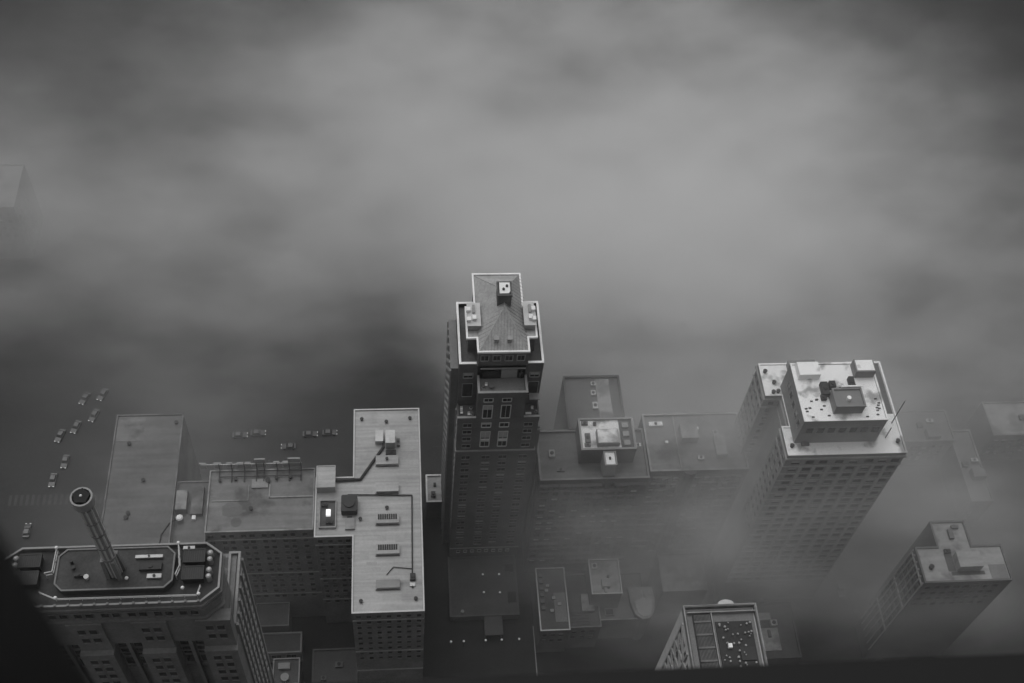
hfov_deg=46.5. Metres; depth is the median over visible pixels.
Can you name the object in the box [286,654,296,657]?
window
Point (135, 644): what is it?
window
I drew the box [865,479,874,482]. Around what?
window
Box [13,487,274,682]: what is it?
art deco tower
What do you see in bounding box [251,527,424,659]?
more windows
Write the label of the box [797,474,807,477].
window
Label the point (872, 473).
window
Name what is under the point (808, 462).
window
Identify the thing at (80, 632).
window
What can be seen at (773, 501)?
window
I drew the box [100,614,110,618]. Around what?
window
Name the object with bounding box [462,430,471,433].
window
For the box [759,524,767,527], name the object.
window
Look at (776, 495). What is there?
window
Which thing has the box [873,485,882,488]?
window
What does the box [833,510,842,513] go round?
window
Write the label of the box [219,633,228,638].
window
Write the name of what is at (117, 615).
window
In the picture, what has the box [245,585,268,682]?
more windows
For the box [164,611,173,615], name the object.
window
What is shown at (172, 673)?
window
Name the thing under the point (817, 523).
window
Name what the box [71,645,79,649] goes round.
window
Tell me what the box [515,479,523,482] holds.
window
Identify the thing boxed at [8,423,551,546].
road markings
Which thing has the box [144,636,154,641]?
window
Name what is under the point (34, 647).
observation tower
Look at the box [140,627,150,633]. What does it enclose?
window
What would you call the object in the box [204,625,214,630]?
window
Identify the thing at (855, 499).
window
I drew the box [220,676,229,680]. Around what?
window
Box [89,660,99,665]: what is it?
window
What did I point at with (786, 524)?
window
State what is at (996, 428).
pale roof block
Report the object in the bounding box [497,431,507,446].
window
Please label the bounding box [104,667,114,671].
window
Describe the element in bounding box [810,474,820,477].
window
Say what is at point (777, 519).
window
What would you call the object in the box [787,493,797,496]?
window
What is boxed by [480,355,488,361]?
window
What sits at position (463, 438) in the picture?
window
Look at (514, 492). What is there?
window
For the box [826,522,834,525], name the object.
window
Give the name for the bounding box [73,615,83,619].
window
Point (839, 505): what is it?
window
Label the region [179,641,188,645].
window
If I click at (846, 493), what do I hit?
window
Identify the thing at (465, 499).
window
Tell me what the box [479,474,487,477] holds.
window
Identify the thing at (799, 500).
window
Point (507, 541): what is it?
window
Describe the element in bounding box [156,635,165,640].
window
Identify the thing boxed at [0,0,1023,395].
lake water
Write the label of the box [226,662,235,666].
window
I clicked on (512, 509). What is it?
window
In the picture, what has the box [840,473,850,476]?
window
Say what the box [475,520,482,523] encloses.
window
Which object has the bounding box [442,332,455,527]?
more windows
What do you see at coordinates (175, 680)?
window
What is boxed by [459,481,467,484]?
window
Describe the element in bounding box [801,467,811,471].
window
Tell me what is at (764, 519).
window
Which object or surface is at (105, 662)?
window
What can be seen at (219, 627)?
window
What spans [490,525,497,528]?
window
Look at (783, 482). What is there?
window
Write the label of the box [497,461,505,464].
window
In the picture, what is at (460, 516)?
window
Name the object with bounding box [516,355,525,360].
window
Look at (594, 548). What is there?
more windows
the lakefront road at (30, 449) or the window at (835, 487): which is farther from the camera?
the lakefront road at (30, 449)
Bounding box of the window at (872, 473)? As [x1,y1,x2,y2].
[869,472,878,475]
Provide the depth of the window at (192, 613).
187.74 m
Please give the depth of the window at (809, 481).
286.34 m
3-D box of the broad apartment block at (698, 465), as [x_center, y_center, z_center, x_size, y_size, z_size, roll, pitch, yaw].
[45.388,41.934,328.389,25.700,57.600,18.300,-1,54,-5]
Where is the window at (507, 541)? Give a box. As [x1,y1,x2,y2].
[506,540,513,543]
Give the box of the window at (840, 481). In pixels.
[837,479,846,483]
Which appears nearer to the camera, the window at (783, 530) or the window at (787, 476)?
the window at (787, 476)
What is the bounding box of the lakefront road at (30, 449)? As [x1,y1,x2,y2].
[0,396,1023,480]
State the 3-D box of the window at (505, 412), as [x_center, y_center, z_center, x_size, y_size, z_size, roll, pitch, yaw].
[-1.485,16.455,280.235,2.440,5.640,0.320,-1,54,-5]
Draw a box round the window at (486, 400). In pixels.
[483,398,493,402]
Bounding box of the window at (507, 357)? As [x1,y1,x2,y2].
[504,355,513,360]
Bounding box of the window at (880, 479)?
[877,478,887,482]
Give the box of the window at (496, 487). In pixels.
[494,486,502,489]
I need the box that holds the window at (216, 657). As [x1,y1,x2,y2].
[213,655,222,660]
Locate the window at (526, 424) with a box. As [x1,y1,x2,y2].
[523,422,532,426]
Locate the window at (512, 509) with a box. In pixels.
[510,508,518,511]
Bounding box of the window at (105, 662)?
[100,660,110,664]
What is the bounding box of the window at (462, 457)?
[461,456,469,459]
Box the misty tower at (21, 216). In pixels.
[0,163,42,258]
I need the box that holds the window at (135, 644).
[133,643,142,646]
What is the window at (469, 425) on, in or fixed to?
in the apartment tower at (490, 445)
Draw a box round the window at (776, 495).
[774,494,783,497]
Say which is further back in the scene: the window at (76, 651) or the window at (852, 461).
the window at (852, 461)
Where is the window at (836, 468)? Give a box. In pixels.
[830,466,840,470]
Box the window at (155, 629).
[152,627,162,632]
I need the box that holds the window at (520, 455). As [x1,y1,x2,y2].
[518,454,526,457]
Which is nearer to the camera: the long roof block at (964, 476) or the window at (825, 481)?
the window at (825, 481)
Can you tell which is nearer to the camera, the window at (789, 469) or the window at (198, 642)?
the window at (198, 642)
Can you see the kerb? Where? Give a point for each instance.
(534, 648)
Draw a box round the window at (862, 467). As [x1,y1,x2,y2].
[859,466,869,469]
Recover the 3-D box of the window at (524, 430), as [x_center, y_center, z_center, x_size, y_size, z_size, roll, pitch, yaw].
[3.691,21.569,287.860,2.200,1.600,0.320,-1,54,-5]
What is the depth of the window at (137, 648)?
199.87 m
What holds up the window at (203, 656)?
in the art deco tower at (179, 612)
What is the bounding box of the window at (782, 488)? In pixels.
[777,487,786,491]
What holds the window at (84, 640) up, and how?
in the art deco tower at (179, 612)
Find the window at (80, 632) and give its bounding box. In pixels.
[76,630,86,635]
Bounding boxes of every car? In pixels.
[22,523,31,537]
[48,473,57,486]
[54,429,65,442]
[60,455,69,467]
[70,420,81,433]
[79,392,90,404]
[88,408,99,421]
[97,388,108,400]
[232,432,247,438]
[250,430,265,436]
[281,443,295,449]
[302,431,317,437]
[322,429,336,435]
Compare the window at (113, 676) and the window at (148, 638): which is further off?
the window at (113, 676)
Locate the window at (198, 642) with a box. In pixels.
[195,640,204,644]
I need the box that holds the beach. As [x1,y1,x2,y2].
[0,269,582,355]
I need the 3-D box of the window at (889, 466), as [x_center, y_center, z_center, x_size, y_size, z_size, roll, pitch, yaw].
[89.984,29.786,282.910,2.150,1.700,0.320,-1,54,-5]
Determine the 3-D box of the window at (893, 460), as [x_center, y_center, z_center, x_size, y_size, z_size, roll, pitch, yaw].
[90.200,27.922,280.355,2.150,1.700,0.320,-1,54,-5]
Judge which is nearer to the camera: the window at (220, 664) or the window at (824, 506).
the window at (220, 664)
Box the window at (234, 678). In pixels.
[231,676,239,680]
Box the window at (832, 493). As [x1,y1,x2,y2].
[829,492,839,495]
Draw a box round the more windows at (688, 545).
[676,544,710,547]
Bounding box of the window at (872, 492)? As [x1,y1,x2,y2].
[869,491,878,494]
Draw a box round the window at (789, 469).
[787,467,797,471]
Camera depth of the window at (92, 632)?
189.95 m
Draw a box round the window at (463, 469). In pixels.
[460,468,468,472]
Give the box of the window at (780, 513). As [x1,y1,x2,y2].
[778,512,786,515]
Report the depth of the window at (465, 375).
274.43 m
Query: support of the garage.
on the ground
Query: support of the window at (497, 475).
in the apartment tower at (490, 445)
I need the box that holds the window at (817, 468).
[814,467,824,470]
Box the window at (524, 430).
[522,429,531,432]
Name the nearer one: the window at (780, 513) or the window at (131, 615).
the window at (131, 615)
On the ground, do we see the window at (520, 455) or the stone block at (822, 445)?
the stone block at (822, 445)
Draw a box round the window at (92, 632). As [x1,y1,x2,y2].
[87,629,98,635]
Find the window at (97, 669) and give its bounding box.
[93,667,103,672]
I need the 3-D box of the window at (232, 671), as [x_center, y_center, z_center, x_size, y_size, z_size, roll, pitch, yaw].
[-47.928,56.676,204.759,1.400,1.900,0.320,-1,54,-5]
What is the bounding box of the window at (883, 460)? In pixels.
[877,458,887,462]
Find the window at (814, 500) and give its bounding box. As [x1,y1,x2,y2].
[812,499,821,502]
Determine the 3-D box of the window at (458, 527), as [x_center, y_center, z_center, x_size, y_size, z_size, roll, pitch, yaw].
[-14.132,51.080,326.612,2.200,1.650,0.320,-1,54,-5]
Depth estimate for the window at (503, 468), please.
302.22 m
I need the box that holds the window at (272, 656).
[271,655,281,658]
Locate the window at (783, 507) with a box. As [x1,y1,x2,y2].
[781,506,790,509]
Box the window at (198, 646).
[196,645,204,652]
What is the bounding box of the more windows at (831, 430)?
[732,373,879,580]
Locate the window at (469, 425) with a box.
[463,423,471,427]
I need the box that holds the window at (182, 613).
[178,611,188,615]
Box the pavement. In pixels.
[271,463,1023,682]
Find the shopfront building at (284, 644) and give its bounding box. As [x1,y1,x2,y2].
[263,631,303,662]
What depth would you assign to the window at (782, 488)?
288.38 m
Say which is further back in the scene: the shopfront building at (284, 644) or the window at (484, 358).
the shopfront building at (284, 644)
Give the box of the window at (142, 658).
[140,656,146,663]
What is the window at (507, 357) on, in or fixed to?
in the apartment tower at (490, 445)
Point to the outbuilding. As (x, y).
(287, 670)
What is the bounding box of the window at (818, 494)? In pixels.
[816,493,824,496]
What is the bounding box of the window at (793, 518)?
[787,517,796,520]
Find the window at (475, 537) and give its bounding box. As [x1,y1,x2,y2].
[474,536,481,539]
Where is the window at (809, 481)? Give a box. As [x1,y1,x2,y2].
[807,480,816,483]
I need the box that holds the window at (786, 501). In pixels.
[784,500,793,503]
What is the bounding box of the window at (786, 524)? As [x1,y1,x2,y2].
[784,523,792,526]
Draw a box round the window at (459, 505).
[458,504,465,507]
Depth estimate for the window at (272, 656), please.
318.66 m
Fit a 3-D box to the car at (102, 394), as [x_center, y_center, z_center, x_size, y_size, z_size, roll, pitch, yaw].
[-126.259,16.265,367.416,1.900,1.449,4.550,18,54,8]
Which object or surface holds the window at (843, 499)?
in the stone block at (822, 445)
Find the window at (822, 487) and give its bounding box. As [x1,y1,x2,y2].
[819,486,828,489]
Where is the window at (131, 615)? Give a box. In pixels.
[127,613,136,617]
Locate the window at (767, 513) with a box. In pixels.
[764,512,773,515]
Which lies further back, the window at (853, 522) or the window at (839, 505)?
the window at (853, 522)
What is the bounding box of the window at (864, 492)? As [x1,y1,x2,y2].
[857,491,866,495]
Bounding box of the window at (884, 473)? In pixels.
[881,472,891,475]
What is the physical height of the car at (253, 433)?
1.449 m
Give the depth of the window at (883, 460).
280.12 m
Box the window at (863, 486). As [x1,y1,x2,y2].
[861,485,870,488]
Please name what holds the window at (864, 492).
in the stone block at (822, 445)
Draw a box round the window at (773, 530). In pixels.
[768,529,777,532]
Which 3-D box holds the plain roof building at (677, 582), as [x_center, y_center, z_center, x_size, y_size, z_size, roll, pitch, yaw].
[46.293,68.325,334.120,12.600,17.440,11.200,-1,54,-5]
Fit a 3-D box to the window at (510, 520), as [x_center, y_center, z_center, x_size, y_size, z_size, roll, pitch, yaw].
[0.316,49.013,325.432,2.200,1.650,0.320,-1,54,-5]
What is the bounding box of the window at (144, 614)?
[138,612,147,616]
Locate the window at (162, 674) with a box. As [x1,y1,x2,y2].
[158,672,167,676]
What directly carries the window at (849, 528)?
in the stone block at (822, 445)
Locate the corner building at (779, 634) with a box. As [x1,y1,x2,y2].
[756,602,801,663]
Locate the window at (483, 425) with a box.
[481,423,490,427]
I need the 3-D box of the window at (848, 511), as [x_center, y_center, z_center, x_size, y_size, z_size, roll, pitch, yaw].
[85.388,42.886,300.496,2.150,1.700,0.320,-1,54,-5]
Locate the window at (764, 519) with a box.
[761,518,770,521]
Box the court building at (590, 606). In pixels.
[531,558,642,652]
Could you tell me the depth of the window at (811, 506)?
297.06 m
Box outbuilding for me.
[273,657,302,682]
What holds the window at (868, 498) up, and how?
in the stone block at (822, 445)
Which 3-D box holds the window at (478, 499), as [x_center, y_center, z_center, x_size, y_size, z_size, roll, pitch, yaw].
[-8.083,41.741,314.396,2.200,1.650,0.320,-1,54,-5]
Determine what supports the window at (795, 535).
in the stone block at (822, 445)
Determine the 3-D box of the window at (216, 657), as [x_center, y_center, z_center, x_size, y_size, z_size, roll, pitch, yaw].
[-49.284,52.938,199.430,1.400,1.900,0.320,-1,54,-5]
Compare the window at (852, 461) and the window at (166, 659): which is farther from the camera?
the window at (852, 461)
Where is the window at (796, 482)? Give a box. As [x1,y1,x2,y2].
[794,480,803,484]
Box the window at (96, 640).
[92,638,102,643]
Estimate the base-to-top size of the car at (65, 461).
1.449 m
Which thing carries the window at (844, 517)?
in the stone block at (822, 445)
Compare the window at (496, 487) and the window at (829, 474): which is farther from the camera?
the window at (496, 487)
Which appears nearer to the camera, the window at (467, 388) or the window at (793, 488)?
the window at (467, 388)
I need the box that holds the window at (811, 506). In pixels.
[808,505,817,508]
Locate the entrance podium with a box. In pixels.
[448,555,519,638]
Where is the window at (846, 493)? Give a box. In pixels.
[844,492,853,495]
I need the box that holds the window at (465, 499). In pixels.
[458,498,466,501]
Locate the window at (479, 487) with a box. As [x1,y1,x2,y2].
[478,486,486,489]
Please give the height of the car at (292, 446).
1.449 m
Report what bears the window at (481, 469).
in the apartment tower at (490, 445)
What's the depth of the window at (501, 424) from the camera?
284.88 m
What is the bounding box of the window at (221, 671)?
[218,669,226,674]
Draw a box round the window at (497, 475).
[496,474,504,477]
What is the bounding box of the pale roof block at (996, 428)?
[963,401,1023,460]
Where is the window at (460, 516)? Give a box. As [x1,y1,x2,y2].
[457,515,464,518]
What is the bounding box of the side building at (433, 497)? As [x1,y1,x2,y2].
[425,474,441,518]
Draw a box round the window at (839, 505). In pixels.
[836,504,846,507]
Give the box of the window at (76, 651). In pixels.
[74,650,80,657]
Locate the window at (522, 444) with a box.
[521,443,529,446]
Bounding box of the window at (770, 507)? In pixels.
[767,506,776,509]
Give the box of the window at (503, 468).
[496,467,504,471]
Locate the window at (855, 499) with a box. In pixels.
[853,498,862,501]
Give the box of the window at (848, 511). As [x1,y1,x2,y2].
[846,510,854,513]
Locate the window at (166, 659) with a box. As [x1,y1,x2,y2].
[162,657,172,662]
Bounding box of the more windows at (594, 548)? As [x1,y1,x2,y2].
[525,456,618,562]
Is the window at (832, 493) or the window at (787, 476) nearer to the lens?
the window at (787, 476)
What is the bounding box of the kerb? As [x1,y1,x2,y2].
[533,626,536,672]
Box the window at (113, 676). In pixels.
[108,674,118,678]
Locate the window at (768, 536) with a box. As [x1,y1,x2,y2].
[766,535,774,538]
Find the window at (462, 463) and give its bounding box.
[461,462,469,465]
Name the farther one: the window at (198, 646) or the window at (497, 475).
the window at (497, 475)
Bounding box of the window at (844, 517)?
[842,516,851,519]
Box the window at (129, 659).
[125,656,135,664]
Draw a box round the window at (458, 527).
[456,526,464,529]
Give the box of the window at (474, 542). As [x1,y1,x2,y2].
[473,541,480,544]
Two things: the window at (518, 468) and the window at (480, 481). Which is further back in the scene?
the window at (480, 481)
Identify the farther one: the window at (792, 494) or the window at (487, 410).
the window at (792, 494)
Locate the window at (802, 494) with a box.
[800,493,809,496]
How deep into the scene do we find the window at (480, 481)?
306.75 m
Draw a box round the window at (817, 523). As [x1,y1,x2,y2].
[812,522,821,525]
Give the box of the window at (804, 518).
[802,517,811,520]
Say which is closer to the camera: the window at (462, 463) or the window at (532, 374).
the window at (532, 374)
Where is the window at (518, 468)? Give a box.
[516,467,524,470]
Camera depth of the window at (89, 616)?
186.05 m
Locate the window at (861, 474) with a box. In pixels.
[856,472,865,476]
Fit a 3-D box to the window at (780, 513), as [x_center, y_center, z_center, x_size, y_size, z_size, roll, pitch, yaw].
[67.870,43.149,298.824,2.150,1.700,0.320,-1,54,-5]
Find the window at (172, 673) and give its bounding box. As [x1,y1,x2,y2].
[169,671,178,676]
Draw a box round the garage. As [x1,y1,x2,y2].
[312,647,357,682]
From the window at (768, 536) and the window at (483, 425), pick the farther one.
the window at (768, 536)
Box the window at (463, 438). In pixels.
[462,437,470,440]
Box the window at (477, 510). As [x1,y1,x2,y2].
[476,509,484,512]
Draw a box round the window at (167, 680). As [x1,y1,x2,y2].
[161,678,170,682]
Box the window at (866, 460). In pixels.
[863,459,873,462]
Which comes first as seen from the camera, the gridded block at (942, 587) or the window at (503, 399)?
the window at (503, 399)
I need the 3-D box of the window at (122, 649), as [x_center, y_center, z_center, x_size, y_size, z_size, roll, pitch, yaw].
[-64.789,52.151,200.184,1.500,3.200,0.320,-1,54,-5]
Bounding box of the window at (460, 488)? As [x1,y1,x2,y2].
[459,487,467,490]
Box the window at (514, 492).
[513,491,521,494]
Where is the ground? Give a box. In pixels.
[0,327,1023,673]
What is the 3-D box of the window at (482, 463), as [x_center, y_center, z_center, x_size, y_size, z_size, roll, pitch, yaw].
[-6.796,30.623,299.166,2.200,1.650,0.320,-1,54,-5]
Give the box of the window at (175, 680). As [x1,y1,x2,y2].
[172,678,181,682]
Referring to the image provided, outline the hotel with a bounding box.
[101,408,424,680]
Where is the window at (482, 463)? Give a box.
[480,462,488,465]
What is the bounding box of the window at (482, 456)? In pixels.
[481,455,489,458]
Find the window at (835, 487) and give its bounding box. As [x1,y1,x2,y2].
[833,486,842,489]
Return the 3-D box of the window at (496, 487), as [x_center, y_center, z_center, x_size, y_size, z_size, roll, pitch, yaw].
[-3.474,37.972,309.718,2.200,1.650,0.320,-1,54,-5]
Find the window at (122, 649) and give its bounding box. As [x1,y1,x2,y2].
[120,648,131,655]
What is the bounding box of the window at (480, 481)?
[479,480,487,483]
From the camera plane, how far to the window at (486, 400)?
275.91 m
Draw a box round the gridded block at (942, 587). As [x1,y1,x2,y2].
[855,520,1012,658]
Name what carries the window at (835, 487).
in the stone block at (822, 445)
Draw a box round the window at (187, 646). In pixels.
[181,645,192,653]
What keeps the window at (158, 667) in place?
in the art deco tower at (179, 612)
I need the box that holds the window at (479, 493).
[478,492,485,495]
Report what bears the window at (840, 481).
in the stone block at (822, 445)
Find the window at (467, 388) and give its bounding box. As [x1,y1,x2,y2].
[461,383,472,396]
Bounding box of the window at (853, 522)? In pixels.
[850,521,859,524]
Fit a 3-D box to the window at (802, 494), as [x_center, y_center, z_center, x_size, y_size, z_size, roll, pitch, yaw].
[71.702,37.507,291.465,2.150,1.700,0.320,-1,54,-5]
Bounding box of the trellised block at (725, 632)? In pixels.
[655,599,767,668]
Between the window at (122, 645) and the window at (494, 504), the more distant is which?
the window at (494, 504)
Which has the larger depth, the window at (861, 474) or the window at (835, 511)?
the window at (835, 511)
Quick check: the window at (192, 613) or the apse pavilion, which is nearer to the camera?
the window at (192, 613)
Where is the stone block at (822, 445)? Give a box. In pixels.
[711,359,907,601]
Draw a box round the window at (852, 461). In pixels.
[848,459,858,463]
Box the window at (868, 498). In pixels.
[865,497,874,500]
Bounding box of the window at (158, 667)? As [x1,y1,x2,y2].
[155,665,164,669]
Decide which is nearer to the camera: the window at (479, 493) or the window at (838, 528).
the window at (838, 528)
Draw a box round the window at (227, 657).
[224,655,232,659]
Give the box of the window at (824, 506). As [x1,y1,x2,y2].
[822,505,831,508]
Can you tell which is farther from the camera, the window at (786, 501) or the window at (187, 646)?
the window at (786, 501)
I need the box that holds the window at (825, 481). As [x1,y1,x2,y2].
[822,480,832,483]
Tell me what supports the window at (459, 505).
in the apartment tower at (490, 445)
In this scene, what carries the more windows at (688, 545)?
in the broad apartment block at (698, 465)
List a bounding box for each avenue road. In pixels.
[0,281,123,410]
[0,478,106,553]
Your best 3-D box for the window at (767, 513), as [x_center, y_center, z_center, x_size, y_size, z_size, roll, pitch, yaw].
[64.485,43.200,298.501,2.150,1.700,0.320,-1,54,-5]
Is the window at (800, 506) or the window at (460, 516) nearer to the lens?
the window at (800, 506)
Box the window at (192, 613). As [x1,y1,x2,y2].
[190,611,199,615]
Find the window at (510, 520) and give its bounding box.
[509,519,516,522]
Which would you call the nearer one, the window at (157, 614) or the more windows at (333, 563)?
the window at (157, 614)
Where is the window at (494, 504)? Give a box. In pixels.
[492,503,500,506]
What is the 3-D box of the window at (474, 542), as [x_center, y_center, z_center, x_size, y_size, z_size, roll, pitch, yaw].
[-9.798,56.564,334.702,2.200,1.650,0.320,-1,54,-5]
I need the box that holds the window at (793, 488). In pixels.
[790,487,800,490]
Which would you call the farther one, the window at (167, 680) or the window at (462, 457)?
the window at (462, 457)
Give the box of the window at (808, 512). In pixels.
[805,511,814,514]
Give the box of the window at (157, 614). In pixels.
[153,612,162,616]
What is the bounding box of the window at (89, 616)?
[84,614,94,618]
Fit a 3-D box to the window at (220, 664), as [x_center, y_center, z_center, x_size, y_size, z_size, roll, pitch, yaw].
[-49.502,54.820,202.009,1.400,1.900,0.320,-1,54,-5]
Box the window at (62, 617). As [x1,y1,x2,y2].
[58,615,68,619]
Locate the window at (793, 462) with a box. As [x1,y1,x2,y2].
[790,461,800,464]
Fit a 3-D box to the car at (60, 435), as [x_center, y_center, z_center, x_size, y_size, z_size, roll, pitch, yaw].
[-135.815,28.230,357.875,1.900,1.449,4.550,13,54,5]
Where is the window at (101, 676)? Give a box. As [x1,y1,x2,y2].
[97,674,107,679]
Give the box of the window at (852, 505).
[849,504,858,507]
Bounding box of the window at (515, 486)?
[514,485,522,488]
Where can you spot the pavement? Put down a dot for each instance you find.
(910, 503)
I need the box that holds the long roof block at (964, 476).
[938,430,993,520]
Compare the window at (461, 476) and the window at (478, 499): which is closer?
the window at (461, 476)
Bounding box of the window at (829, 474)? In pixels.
[826,473,836,476]
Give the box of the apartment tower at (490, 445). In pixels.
[441,273,543,557]
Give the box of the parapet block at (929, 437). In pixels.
[896,410,955,466]
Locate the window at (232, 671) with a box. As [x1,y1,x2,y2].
[228,669,237,673]
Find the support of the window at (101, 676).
in the art deco tower at (179, 612)
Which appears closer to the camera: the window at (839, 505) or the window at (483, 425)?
the window at (483, 425)
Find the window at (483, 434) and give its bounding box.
[479,431,490,446]
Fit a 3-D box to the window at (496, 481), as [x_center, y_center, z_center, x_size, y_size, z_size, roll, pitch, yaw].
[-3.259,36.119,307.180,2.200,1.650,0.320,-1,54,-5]
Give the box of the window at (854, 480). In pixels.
[851,479,861,482]
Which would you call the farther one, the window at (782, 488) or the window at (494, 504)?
the window at (494, 504)
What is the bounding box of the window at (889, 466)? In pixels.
[886,465,895,468]
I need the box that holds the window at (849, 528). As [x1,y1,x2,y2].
[847,527,855,530]
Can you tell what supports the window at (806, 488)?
in the stone block at (822, 445)
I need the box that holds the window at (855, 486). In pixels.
[848,485,857,489]
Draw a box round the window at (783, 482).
[780,481,789,484]
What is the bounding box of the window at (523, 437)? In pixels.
[522,436,530,439]
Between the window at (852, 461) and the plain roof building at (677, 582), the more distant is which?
the plain roof building at (677, 582)
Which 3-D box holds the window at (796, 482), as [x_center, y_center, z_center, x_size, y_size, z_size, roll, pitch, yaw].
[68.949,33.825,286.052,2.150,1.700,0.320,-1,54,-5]
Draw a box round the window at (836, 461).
[834,459,844,463]
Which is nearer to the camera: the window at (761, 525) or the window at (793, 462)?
the window at (793, 462)
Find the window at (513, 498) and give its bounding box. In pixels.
[512,497,520,500]
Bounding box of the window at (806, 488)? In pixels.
[804,487,812,490]
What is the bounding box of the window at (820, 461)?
[818,460,827,463]
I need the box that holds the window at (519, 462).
[517,461,525,464]
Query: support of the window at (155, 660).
in the art deco tower at (179, 612)
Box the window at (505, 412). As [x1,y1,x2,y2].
[500,405,511,418]
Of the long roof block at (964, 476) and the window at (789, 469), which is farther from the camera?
the long roof block at (964, 476)
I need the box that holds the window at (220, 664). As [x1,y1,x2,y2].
[215,662,224,667]
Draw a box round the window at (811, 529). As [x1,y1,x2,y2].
[808,528,817,531]
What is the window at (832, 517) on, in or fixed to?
in the stone block at (822, 445)
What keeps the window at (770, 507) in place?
in the stone block at (822, 445)
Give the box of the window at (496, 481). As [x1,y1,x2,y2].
[495,480,503,483]
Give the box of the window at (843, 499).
[840,498,849,501]
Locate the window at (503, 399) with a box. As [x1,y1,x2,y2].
[502,398,511,401]
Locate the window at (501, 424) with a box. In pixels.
[499,422,509,427]
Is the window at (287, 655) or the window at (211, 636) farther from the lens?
the window at (287, 655)
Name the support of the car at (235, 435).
on the lakefront road at (30, 449)
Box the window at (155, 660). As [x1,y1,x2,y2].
[151,658,161,662]
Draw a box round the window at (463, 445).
[461,444,470,447]
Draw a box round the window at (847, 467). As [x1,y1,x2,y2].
[844,466,854,469]
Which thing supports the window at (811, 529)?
in the stone block at (822, 445)
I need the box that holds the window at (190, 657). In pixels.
[185,654,195,661]
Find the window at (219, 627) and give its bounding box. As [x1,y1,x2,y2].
[216,625,225,630]
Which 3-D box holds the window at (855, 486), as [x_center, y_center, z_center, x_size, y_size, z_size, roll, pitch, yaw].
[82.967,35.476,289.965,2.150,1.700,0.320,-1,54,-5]
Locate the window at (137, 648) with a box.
[135,647,142,655]
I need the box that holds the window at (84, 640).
[81,638,91,643]
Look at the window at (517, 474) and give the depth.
305.26 m
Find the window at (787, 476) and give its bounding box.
[784,474,793,478]
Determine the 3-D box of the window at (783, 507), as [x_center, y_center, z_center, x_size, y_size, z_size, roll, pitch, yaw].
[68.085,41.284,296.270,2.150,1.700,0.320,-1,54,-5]
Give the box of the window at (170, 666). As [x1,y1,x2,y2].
[166,664,175,669]
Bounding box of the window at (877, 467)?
[873,465,883,469]
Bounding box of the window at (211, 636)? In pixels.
[207,633,216,638]
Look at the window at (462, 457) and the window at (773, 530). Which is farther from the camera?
the window at (773, 530)
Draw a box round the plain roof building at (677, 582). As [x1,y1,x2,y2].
[648,552,708,616]
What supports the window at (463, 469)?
in the apartment tower at (490, 445)
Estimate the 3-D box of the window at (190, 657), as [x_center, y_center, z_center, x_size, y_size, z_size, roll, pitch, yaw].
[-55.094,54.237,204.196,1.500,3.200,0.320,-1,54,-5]
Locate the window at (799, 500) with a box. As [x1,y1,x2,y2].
[797,499,806,502]
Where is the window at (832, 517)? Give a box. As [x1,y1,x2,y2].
[829,516,838,519]
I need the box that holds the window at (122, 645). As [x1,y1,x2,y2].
[117,643,127,647]
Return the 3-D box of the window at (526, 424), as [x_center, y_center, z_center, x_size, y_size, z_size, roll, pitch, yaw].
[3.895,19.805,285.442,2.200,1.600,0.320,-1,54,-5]
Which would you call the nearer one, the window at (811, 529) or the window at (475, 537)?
the window at (811, 529)
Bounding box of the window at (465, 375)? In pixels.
[463,373,473,378]
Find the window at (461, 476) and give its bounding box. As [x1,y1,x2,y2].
[460,475,468,478]
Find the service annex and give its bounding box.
[256,602,291,632]
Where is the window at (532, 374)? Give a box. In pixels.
[529,372,539,377]
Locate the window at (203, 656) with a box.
[200,653,207,661]
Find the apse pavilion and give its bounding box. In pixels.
[627,587,654,639]
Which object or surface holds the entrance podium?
on the pavement
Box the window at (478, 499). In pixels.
[477,498,485,501]
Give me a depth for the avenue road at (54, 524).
342.87 m
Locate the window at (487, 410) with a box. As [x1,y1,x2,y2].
[482,405,492,418]
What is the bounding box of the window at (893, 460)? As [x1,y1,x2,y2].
[890,458,900,462]
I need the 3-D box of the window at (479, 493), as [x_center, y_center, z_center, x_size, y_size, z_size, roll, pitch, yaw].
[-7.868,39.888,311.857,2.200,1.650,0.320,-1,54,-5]
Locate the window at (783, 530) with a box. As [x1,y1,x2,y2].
[781,529,789,532]
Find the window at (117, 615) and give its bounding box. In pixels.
[111,613,121,617]
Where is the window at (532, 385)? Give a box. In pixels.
[528,381,538,394]
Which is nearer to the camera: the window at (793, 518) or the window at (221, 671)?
the window at (221, 671)
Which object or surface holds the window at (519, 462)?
in the apartment tower at (490, 445)
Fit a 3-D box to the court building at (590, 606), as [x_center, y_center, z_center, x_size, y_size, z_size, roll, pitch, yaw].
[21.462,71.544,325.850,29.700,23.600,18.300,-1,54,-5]
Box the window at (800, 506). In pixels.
[793,505,802,508]
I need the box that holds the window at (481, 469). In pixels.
[480,468,488,471]
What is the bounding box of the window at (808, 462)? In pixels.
[805,460,814,464]
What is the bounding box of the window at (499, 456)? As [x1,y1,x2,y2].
[498,455,506,458]
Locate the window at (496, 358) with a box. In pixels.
[492,355,501,361]
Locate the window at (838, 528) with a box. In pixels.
[835,527,844,530]
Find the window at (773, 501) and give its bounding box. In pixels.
[770,500,780,503]
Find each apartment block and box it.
[522,375,649,572]
[621,412,748,568]
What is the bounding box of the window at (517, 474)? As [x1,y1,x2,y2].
[515,473,523,476]
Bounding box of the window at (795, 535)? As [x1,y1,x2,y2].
[792,534,801,537]
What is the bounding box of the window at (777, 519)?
[775,518,783,521]

